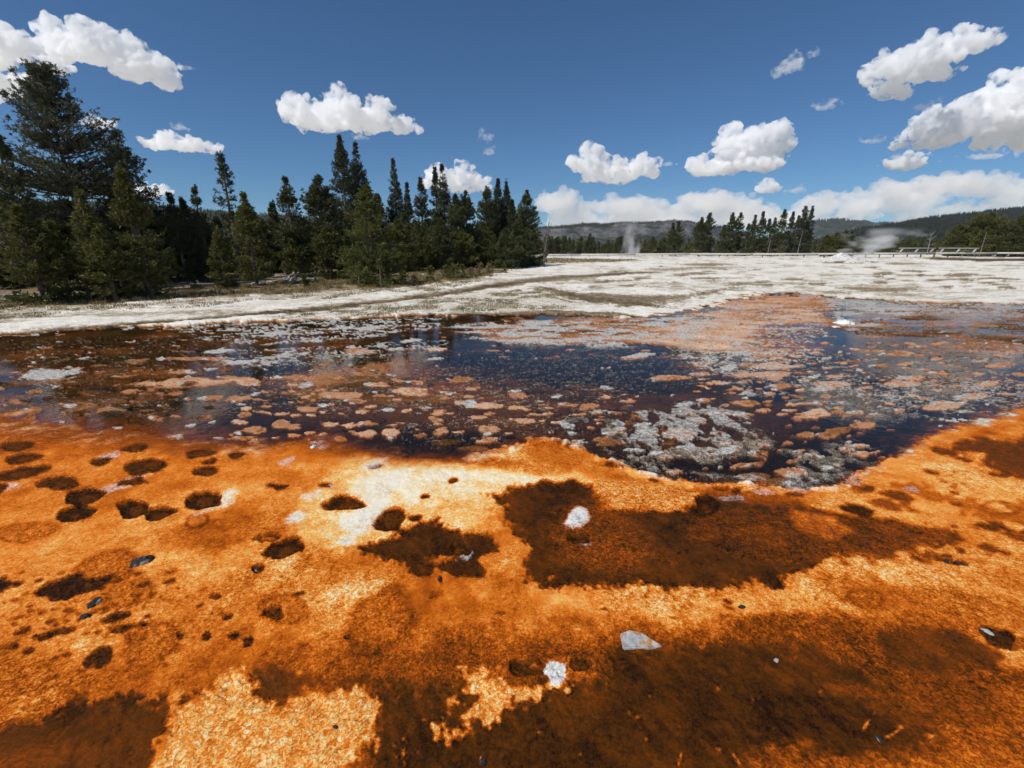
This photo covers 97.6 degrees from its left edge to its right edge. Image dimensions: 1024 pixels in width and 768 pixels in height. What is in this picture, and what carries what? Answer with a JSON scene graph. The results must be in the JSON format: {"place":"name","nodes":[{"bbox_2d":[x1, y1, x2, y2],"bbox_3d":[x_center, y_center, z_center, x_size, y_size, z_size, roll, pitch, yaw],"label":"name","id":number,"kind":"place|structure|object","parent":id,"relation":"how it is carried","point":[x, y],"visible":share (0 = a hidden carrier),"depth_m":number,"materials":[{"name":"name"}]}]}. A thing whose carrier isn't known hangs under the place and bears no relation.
{"place":"outdoors","nodes":[
{"label":"outdoors","id":0,"kind":"place"},
{"bbox_2d":[0,257,637,318],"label":"dry grass","id":1,"kind":"structure","parent":0,"point":[321,283],"depth_m":19.80,"materials":[{"name":"plant"}]},
{"bbox_2d":[0,249,1023,767],"bbox_3d":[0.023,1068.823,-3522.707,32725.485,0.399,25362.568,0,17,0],"label":"ground","id":2,"kind":"structure","parent":0,"point":[560,501],"depth_m":3.38,"materials":[{"name":"soil"}]},
{"bbox_2d":[0,205,34,288],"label":"pine tree","id":3,"kind":"object","parent":2,"relation":"on","point":[3,282],"visible":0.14,"depth_m":21.37,"materials":[{"name":"green plant"}]},
{"bbox_2d":[0,134,55,290],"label":"pine tree","id":4,"kind":"object","parent":2,"relation":"on","point":[16,180],"visible":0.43,"depth_m":19.35,"materials":[{"name":"green plant"}]},
{"bbox_2d":[0,203,83,305],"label":"pine tree","id":5,"kind":"object","parent":2,"relation":"on","point":[21,225],"visible":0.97,"depth_m":15.96,"materials":[{"name":"green plant"}]},
{"bbox_2d":[33,197,83,281],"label":"pine tree","id":6,"kind":"object","parent":2,"relation":"on","point":[65,232],"visible":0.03,"depth_m":22.87,"materials":[{"name":"green plant"}]},
{"bbox_2d":[33,219,95,302],"bbox_3d":[-17.092,-4.519,16.933,1.807,3.267,1.948,-10,20,-31],"label":"pine tree","id":7,"kind":"object","parent":2,"relation":"on","point":[65,288],"visible":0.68,"depth_m":16.72,"materials":[{"name":"green plant"}]},
{"bbox_2d":[0,57,148,284],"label":"pine tree","id":8,"kind":"object","parent":2,"relation":"on","point":[39,80],"visible":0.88,"depth_m":21.02,"materials":[{"name":"green plant"}]},
{"bbox_2d":[62,189,126,299],"bbox_3d":[-16.116,-5.160,17.173,1.785,4.330,1.932,-3,17,-10],"label":"pine tree","id":9,"kind":"object","parent":2,"relation":"on","point":[84,233],"visible":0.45,"depth_m":16.79,"materials":[{"name":"green plant"}]},
{"bbox_2d":[75,222,137,301],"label":"pine tree","id":10,"kind":"object","parent":2,"relation":"on","point":[99,247],"visible":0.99,"depth_m":16.78,"materials":[{"name":"green plant"}]},
{"bbox_2d":[84,196,174,282],"bbox_3d":[-21.245,-7.886,24.751,4.432,4.847,3.868,-4,17,-11],"label":"pine tree","id":11,"kind":"object","parent":2,"relation":"on","point":[116,228],"visible":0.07,"depth_m":23.97,"materials":[{"name":"green plant"}]},
{"bbox_2d":[91,129,169,227],"bbox_3d":[-21.317,-9.854,25.420,3.646,8.179,4.046,0,17,0],"label":"pine tree","id":12,"kind":"object","parent":2,"relation":"on","point":[118,145],"visible":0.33,"depth_m":24.51,"materials":[{"name":"green plant"}]},
{"bbox_2d":[103,166,178,298],"bbox_3d":[-15.240,-5.920,18.125,2.648,5.313,2.930,-3,17,-8],"label":"pine tree","id":13,"kind":"object","parent":2,"relation":"on","point":[129,213],"visible":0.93,"depth_m":17.77,"materials":[{"name":"green plant"}]},
{"bbox_2d":[129,555,154,567],"bbox_3d":[-2.423,1.177,2.945,0.162,0.097,0.096,-8,18,-24],"label":"stone","id":14,"kind":"object","parent":2,"relation":"on","point":[140,561],"visible":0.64,"depth_m":2.92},
{"bbox_2d":[126,218,172,290],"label":"pine tree","id":15,"kind":"object","parent":2,"relation":"on","point":[142,231],"visible":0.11,"depth_m":21.09,"materials":[{"name":"green plant"}]},
{"bbox_2d":[111,204,198,267],"bbox_3d":[-20.241,-7.996,25.567,4.476,4.588,4.193,3,17,10],"label":"pine tree","id":16,"kind":"object","parent":2,"relation":"on","point":[158,227],"visible":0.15,"depth_m":25.04,"materials":[{"name":"green plant"}]},
{"bbox_2d":[160,191,204,281],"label":"pine tree","id":17,"kind":"object","parent":2,"relation":"on","point":[177,221],"visible":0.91,"depth_m":24.58,"materials":[{"name":"green plant"}]},
{"bbox_2d":[176,197,208,278],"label":"pine tree","id":18,"kind":"object","parent":2,"relation":"on","point":[183,204],"visible":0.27,"depth_m":26.20,"materials":[{"name":"green plant"}]},
{"bbox_2d":[186,184,223,279],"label":"pine tree","id":19,"kind":"object","parent":2,"relation":"on","point":[203,252],"visible":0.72,"depth_m":25.41,"materials":[{"name":"green plant"}]},
{"bbox_2d":[208,215,230,259],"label":"pine tree","id":20,"kind":"object","parent":2,"relation":"on","point":[215,221],"visible":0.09,"depth_m":34.10,"materials":[{"name":"green plant"}]},
{"bbox_2d":[204,225,240,288],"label":"pine tree","id":21,"kind":"object","parent":2,"relation":"on","point":[218,242],"visible":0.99,"depth_m":22.01,"materials":[{"name":"green plant"}]},
{"bbox_2d":[212,150,246,275],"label":"pine tree","id":22,"kind":"object","parent":2,"relation":"on","point":[223,169],"visible":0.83,"depth_m":27.66,"materials":[{"name":"green plant"}]},
{"bbox_2d":[219,209,251,272],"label":"pine tree","id":23,"kind":"object","parent":2,"relation":"on","point":[227,225],"visible":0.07,"depth_m":33.65,"materials":[{"name":"green plant"}]},
{"bbox_2d":[230,191,277,284],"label":"pine tree","id":24,"kind":"object","parent":2,"relation":"on","point":[244,220],"visible":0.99,"depth_m":24.06,"materials":[{"name":"green plant"}]},
{"bbox_2d":[228,210,282,272],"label":"pine tree","id":25,"kind":"object","parent":2,"relation":"on","point":[240,248],"visible":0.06,"depth_m":32.12,"materials":[{"name":"green plant"}]},
{"bbox_2d":[247,217,282,275],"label":"pine tree","id":26,"kind":"object","parent":2,"relation":"on","point":[267,254],"visible":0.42,"depth_m":29.37,"materials":[{"name":"green plant"}]},
{"bbox_2d":[266,199,289,272],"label":"pine tree","id":27,"kind":"object","parent":2,"relation":"on","point":[272,222],"visible":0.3,"depth_m":32.72,"materials":[{"name":"green plant"}]},
{"bbox_2d":[269,175,316,274],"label":"pine tree","id":28,"kind":"object","parent":2,"relation":"on","point":[295,231],"visible":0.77,"depth_m":28.95,"materials":[{"name":"green plant"}]},
{"bbox_2d":[278,238,309,278],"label":"pine tree","id":29,"kind":"object","parent":2,"relation":"on","point":[292,255],"visible":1,"depth_m":27.26,"materials":[{"name":"green plant"}]},
{"bbox_2d":[299,217,323,272],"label":"pine tree","id":30,"kind":"object","parent":2,"relation":"on","point":[312,233],"visible":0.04,"depth_m":32.27,"materials":[{"name":"green plant"}]},
{"bbox_2d":[299,174,354,271],"bbox_3d":[-14.249,-11.990,33.932,4.061,7.320,4.310,-15,22,-40],"label":"pine tree","id":31,"kind":"object","parent":2,"relation":"on","point":[316,199],"visible":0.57,"depth_m":33.15,"materials":[{"name":"green plant"}]},
{"bbox_2d":[309,223,347,279],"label":"pine tree","id":32,"kind":"object","parent":2,"relation":"on","point":[330,243],"visible":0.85,"depth_m":28.38,"materials":[{"name":"green plant"}]},
{"bbox_2d":[329,134,364,254],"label":"pine tree","id":33,"kind":"object","parent":2,"relation":"on","point":[344,184],"visible":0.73,"depth_m":40.09,"materials":[{"name":"green plant"}]},
{"bbox_2d":[338,218,363,269],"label":"pine tree","id":34,"kind":"object","parent":2,"relation":"on","point":[349,228],"visible":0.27,"depth_m":37.68,"materials":[{"name":"green plant"}]},
{"bbox_2d":[344,141,371,247],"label":"pine tree","id":35,"kind":"object","parent":2,"relation":"on","point":[356,169],"visible":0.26,"depth_m":41.69,"materials":[{"name":"green plant"}]},
{"bbox_2d":[346,264,370,286],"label":"young pine","id":36,"kind":"object","parent":2,"relation":"on","point":[358,266],"visible":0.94,"depth_m":23.50,"materials":[{"name":"green plant"}]},
{"bbox_2d":[332,182,407,285],"bbox_3d":[-7.911,-8.100,24.799,4.078,5.729,3.809,-9,19,-28],"label":"pine tree","id":37,"kind":"object","parent":2,"relation":"on","point":[367,199],"visible":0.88,"depth_m":24.38,"materials":[{"name":"green plant"}]},
{"bbox_2d":[365,193,392,258],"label":"pine tree","id":38,"kind":"object","parent":2,"relation":"on","point":[382,222],"visible":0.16,"depth_m":37.27,"materials":[{"name":"green plant"}]},
{"bbox_2d":[368,256,394,287],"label":"young pine","id":39,"kind":"object","parent":2,"relation":"on","point":[380,278],"visible":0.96,"depth_m":23.55,"materials":[{"name":"green plant"}]},
{"bbox_2d":[375,229,398,273],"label":"pine tree","id":40,"kind":"object","parent":2,"relation":"on","point":[388,244],"visible":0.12,"depth_m":31.44,"materials":[{"name":"green plant"}]},
{"bbox_2d":[384,157,410,222],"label":"pine tree","id":41,"kind":"object","parent":2,"relation":"on","point":[396,195],"visible":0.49,"depth_m":44.29,"materials":[{"name":"green plant"}]},
{"bbox_2d":[396,270,409,285],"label":"young pine","id":42,"kind":"object","parent":2,"relation":"on","point":[400,278],"visible":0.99,"depth_m":24.38,"materials":[{"name":"green plant"}]},
{"bbox_2d":[383,217,423,272],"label":"pine tree","id":43,"kind":"object","parent":2,"relation":"on","point":[400,237],"visible":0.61,"depth_m":36.00,"materials":[{"name":"green plant"}]},
{"bbox_2d":[394,211,413,260],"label":"pine tree","id":44,"kind":"object","parent":2,"relation":"on","point":[404,219],"visible":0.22,"depth_m":43.15,"materials":[{"name":"green plant"}]},
{"bbox_2d":[403,181,415,236],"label":"pine tree","id":45,"kind":"object","parent":2,"relation":"on","point":[408,206],"visible":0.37,"depth_m":46.39,"materials":[{"name":"green plant"}]},
{"bbox_2d":[409,176,433,237],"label":"pine tree","id":46,"kind":"object","parent":2,"relation":"on","point":[422,213],"visible":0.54,"depth_m":44.45,"materials":[{"name":"green plant"}]},
{"bbox_2d":[403,222,441,269],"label":"pine tree","id":47,"kind":"object","parent":2,"relation":"on","point":[423,251],"visible":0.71,"depth_m":39.65,"materials":[{"name":"green plant"}]},
{"bbox_2d":[419,218,433,257],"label":"pine tree","id":48,"kind":"object","parent":2,"relation":"on","point":[426,223],"visible":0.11,"depth_m":43.84,"materials":[{"name":"green plant"}]},
{"bbox_2d":[428,163,441,227],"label":"pine tree","id":49,"kind":"object","parent":2,"relation":"on","point":[434,191],"visible":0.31,"depth_m":47.89,"materials":[{"name":"green plant"}]},
{"bbox_2d":[420,211,454,260],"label":"pine tree","id":50,"kind":"object","parent":2,"relation":"on","point":[436,217],"visible":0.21,"depth_m":42.27,"materials":[{"name":"green plant"}]},
{"bbox_2d":[433,163,451,228],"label":"pine tree","id":51,"kind":"object","parent":2,"relation":"on","point":[443,202],"visible":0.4,"depth_m":46.05,"materials":[{"name":"green plant"}]},
{"bbox_2d":[428,219,460,269],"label":"pine tree","id":52,"kind":"object","parent":2,"relation":"on","point":[443,244],"visible":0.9,"depth_m":40.55,"materials":[{"name":"green plant"}]},
{"bbox_2d":[445,193,473,265],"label":"pine tree","id":53,"kind":"object","parent":2,"relation":"on","point":[455,213],"visible":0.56,"depth_m":42.79,"materials":[{"name":"green plant"}]},
{"bbox_2d":[445,230,479,265],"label":"pine tree","id":54,"kind":"object","parent":2,"relation":"on","point":[470,256],"visible":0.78,"depth_m":42.55,"materials":[{"name":"green plant"}]},
{"bbox_2d":[451,190,480,265],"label":"pine tree","id":55,"kind":"object","parent":2,"relation":"on","point":[469,208],"visible":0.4,"depth_m":44.49,"materials":[{"name":"green plant"}]},
{"bbox_2d":[473,229,495,268],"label":"pine tree","id":56,"kind":"object","parent":2,"relation":"on","point":[481,237],"visible":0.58,"depth_m":44.86,"materials":[{"name":"green plant"}]},
{"bbox_2d":[473,226,499,267],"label":"pine tree","id":57,"kind":"object","parent":2,"relation":"on","point":[482,256],"visible":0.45,"depth_m":45.15,"materials":[{"name":"green plant"}]},
{"bbox_2d":[473,186,502,253],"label":"pine tree","id":58,"kind":"object","parent":2,"relation":"on","point":[486,209],"visible":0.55,"depth_m":48.27,"materials":[{"name":"green plant"}]},
{"bbox_2d":[490,178,508,260],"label":"pine tree","id":59,"kind":"object","parent":2,"relation":"on","point":[497,200],"visible":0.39,"depth_m":50.04,"materials":[{"name":"green plant"}]},
{"bbox_2d":[485,227,523,268],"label":"pine tree","id":60,"kind":"object","parent":2,"relation":"on","point":[505,235],"visible":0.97,"depth_m":44.14,"materials":[{"name":"green plant"}]},
{"bbox_2d":[501,181,511,246],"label":"pine tree","id":61,"kind":"object","parent":2,"relation":"on","point":[506,194],"visible":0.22,"depth_m":51.66,"materials":[{"name":"green plant"}]},
{"bbox_2d":[502,199,520,259],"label":"pine tree","id":62,"kind":"object","parent":2,"relation":"on","point":[512,218],"visible":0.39,"depth_m":49.43,"materials":[{"name":"green plant"}]},
{"bbox_2d":[503,216,532,267],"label":"pine tree","id":63,"kind":"object","parent":2,"relation":"on","point":[516,226],"visible":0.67,"depth_m":46.62,"materials":[{"name":"green plant"}]},
{"bbox_2d":[516,189,542,258],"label":"pine tree","id":64,"kind":"object","parent":2,"relation":"on","point":[526,201],"visible":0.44,"depth_m":51.04,"materials":[{"name":"green plant"}]},
{"bbox_2d":[522,230,549,265],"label":"pine tree","id":65,"kind":"object","parent":2,"relation":"on","point":[534,247],"visible":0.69,"depth_m":50.25,"materials":[{"name":"green plant"}]},
{"bbox_2d":[558,236,568,253],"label":"pine tree","id":66,"kind":"object","parent":2,"relation":"on","point":[564,239],"visible":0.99,"depth_m":155.11,"materials":[{"name":"green plant"}]},
{"bbox_2d":[613,236,624,253],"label":"pine tree","id":67,"kind":"object","parent":2,"relation":"on","point":[620,244],"visible":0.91,"depth_m":160.26,"materials":[{"name":"green plant"}]},
{"bbox_2d":[620,630,661,649],"bbox_3d":[0.676,1.354,2.362,0.208,0.038,0.116,0,17,0],"label":"stone","id":68,"kind":"object","parent":2,"relation":"on","point":[631,640],"visible":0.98,"depth_m":2.34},
{"bbox_2d":[664,223,676,255],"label":"pine tree","id":69,"kind":"object","parent":2,"relation":"on","point":[669,241],"visible":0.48,"depth_m":119.53,"materials":[{"name":"green plant"}]},
{"bbox_2d":[668,220,685,255],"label":"pine tree","id":70,"kind":"object","parent":2,"relation":"on","point":[677,241],"visible":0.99,"depth_m":117.47,"materials":[{"name":"green plant"}]},
{"bbox_2d":[689,217,712,255],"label":"pine tree","id":71,"kind":"object","parent":2,"relation":"on","point":[700,242],"visible":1,"depth_m":120.72,"materials":[{"name":"green plant"}]},
{"bbox_2d":[701,212,716,252],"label":"pine tree","id":72,"kind":"object","parent":2,"relation":"on","point":[709,221],"visible":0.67,"depth_m":124.40,"materials":[{"name":"green plant"}]},
{"bbox_2d":[715,225,730,255],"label":"pine tree","id":73,"kind":"object","parent":2,"relation":"on","point":[722,234],"visible":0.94,"depth_m":119.59,"materials":[{"name":"green plant"}]},
{"bbox_2d":[722,212,740,255],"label":"pine tree","id":74,"kind":"object","parent":2,"relation":"on","point":[732,222],"visible":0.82,"depth_m":120.83,"materials":[{"name":"green plant"}]},
{"bbox_2d":[729,212,746,255],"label":"pine tree","id":75,"kind":"object","parent":2,"relation":"on","point":[740,227],"visible":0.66,"depth_m":123.36,"materials":[{"name":"green plant"}]},
{"bbox_2d":[739,223,752,255],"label":"pine tree","id":76,"kind":"object","parent":2,"relation":"on","point":[747,235],"visible":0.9,"depth_m":119.69,"materials":[{"name":"green plant"}]},
{"bbox_2d":[746,215,757,255],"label":"pine tree","id":77,"kind":"object","parent":2,"relation":"on","point":[754,222],"visible":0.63,"depth_m":125.56,"materials":[{"name":"green plant"}]},
{"bbox_2d":[751,211,767,255],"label":"pine tree","id":78,"kind":"object","parent":2,"relation":"on","point":[759,242],"visible":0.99,"depth_m":122.93,"materials":[{"name":"green plant"}]},
{"bbox_2d":[763,217,777,255],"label":"pine tree","id":79,"kind":"object","parent":2,"relation":"on","point":[773,226],"visible":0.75,"depth_m":121.46,"materials":[{"name":"green plant"}]},
{"bbox_2d":[535,252,1023,257],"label":"boardwalk","id":80,"kind":"structure","parent":2,"relation":"on","point":[852,254],"depth_m":103.54,"materials":[{"name":"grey wood"}]},
{"bbox_2d":[771,209,790,255],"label":"pine tree","id":81,"kind":"object","parent":2,"relation":"on","point":[779,236],"visible":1,"depth_m":118.94,"materials":[{"name":"green plant"}]},
{"bbox_2d":[783,211,795,255],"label":"pine tree","id":82,"kind":"object","parent":2,"relation":"on","point":[791,224],"visible":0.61,"depth_m":124.42,"materials":[{"name":"green plant"}]},
{"bbox_2d":[786,215,802,255],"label":"pine tree","id":83,"kind":"object","parent":2,"relation":"on","point":[795,232],"visible":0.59,"depth_m":121.45,"materials":[{"name":"green plant"}]},
{"bbox_2d":[790,205,809,252],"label":"pine tree","id":84,"kind":"object","parent":2,"relation":"on","point":[803,220],"visible":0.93,"depth_m":118.90,"materials":[{"name":"green plant"}]},
{"bbox_2d":[799,206,815,252],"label":"pine tree","id":85,"kind":"object","parent":2,"relation":"on","point":[809,238],"visible":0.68,"depth_m":120.65,"materials":[{"name":"green plant"}]},
{"bbox_2d":[815,234,837,255],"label":"pine tree","id":86,"kind":"object","parent":2,"relation":"on","point":[827,238],"visible":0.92,"depth_m":112.15,"materials":[{"name":"green plant"}]},
{"bbox_2d":[824,232,846,255],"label":"pine tree","id":87,"kind":"object","parent":2,"relation":"on","point":[837,235],"visible":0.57,"depth_m":112.97,"materials":[{"name":"green plant"}]},
{"bbox_2d":[812,253,878,262],"bbox_3d":[49.800,-18.007,66.510,9.639,2.908,6.347,0,17,0],"label":"sinter mound","id":88,"kind":"object","parent":2,"relation":"on","point":[842,257],"visible":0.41,"depth_m":64.92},
{"bbox_2d":[834,230,856,252],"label":"pine tree","id":89,"kind":"object","parent":2,"relation":"on","point":[846,238],"visible":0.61,"depth_m":113.54,"materials":[{"name":"green plant"}]},
{"bbox_2d":[900,236,916,252],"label":"pine tree","id":90,"kind":"object","parent":2,"relation":"on","point":[910,243],"visible":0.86,"depth_m":150.04,"materials":[{"name":"green plant"}]},
{"bbox_2d":[932,224,976,255],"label":"pine tree","id":91,"kind":"object","parent":2,"relation":"on","point":[956,233],"visible":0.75,"depth_m":118.38,"materials":[{"name":"green plant"}]},
{"bbox_2d":[941,217,976,255],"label":"pine tree","id":92,"kind":"object","parent":2,"relation":"on","point":[969,228],"visible":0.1,"depth_m":121.36,"materials":[{"name":"green plant"}]},
{"bbox_2d":[960,230,994,256],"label":"pine tree","id":93,"kind":"object","parent":2,"relation":"on","point":[978,239],"visible":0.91,"depth_m":110.02,"materials":[{"name":"green plant"}]},
{"bbox_2d":[951,211,1012,255],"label":"pine tree","id":94,"kind":"object","parent":2,"relation":"on","point":[991,222],"visible":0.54,"depth_m":114.07,"materials":[{"name":"green plant"}]},
{"bbox_2d":[985,225,1017,255],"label":"pine tree","id":95,"kind":"object","parent":2,"relation":"on","point":[1005,229],"visible":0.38,"depth_m":111.80,"materials":[{"name":"green plant"}]},
{"bbox_2d":[991,214,1023,256],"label":"pine tree","id":96,"kind":"object","parent":2,"relation":"on","point":[1018,235],"visible":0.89,"depth_m":106.25,"materials":[{"name":"green plant"}]},
{"bbox_2d":[0,0,1023,236],"label":"sky","id":97,"kind":"structure","parent":0,"point":[605,111],"materials":[{"name":"blue"}]},
{"bbox_2d":[523,220,789,248],"bbox_3d":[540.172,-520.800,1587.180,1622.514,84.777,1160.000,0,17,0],"label":"hill","id":98,"kind":"structure","parent":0,"point":[603,234],"depth_m":1299.92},
{"bbox_2d":[528,219,757,236],"bbox_3d":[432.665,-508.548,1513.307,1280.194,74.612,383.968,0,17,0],"label":"forest","id":99,"kind":"object","parent":98,"relation":"on","point":[581,224],"visible":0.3,"depth_m":1344.87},
{"bbox_2d":[615,234,741,246],"bbox_3d":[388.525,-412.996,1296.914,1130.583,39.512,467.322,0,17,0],"label":"forest","id":100,"kind":"object","parent":98,"relation":"on","point":[632,239],"visible":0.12,"depth_m":1158.85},
{"bbox_2d":[789,220,880,243],"bbox_3d":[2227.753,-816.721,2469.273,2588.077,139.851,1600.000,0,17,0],"label":"hill","id":101,"kind":"structure","parent":0,"point":[819,232],"depth_m":2086.64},
{"bbox_2d":[784,217,894,240],"bbox_3d":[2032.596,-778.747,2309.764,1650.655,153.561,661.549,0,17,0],"label":"forest","id":102,"kind":"object","parent":101,"relation":"on","point":[837,220],"visible":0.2,"depth_m":2166.84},
{"bbox_2d":[729,292,1023,485],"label":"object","id":103,"kind":"structure","parent":0,"point":[874,301],"depth_m":16.66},
{"bbox_3d":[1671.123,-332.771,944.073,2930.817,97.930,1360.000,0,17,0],"label":"hill","id":104,"kind":"structure","parent":0,"visible":0},
{"bbox_2d":[811,206,1023,250],"bbox_3d":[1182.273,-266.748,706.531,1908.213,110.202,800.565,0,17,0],"label":"forest","id":105,"kind":"object","parent":104,"relation":"on","point":[936,227],"visible":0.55,"depth_m":565.62,"materials":[{"name":"plant"}]},
{"bbox_3d":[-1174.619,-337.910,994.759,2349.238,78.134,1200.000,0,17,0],"label":"hill","id":106,"kind":"structure","parent":0,"visible":0},
{"bbox_2d":[10,198,365,228],"bbox_3d":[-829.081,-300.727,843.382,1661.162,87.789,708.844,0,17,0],"label":"forest","id":107,"kind":"object","parent":106,"relation":"on","point":[210,213],"visible":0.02,"depth_m":786.36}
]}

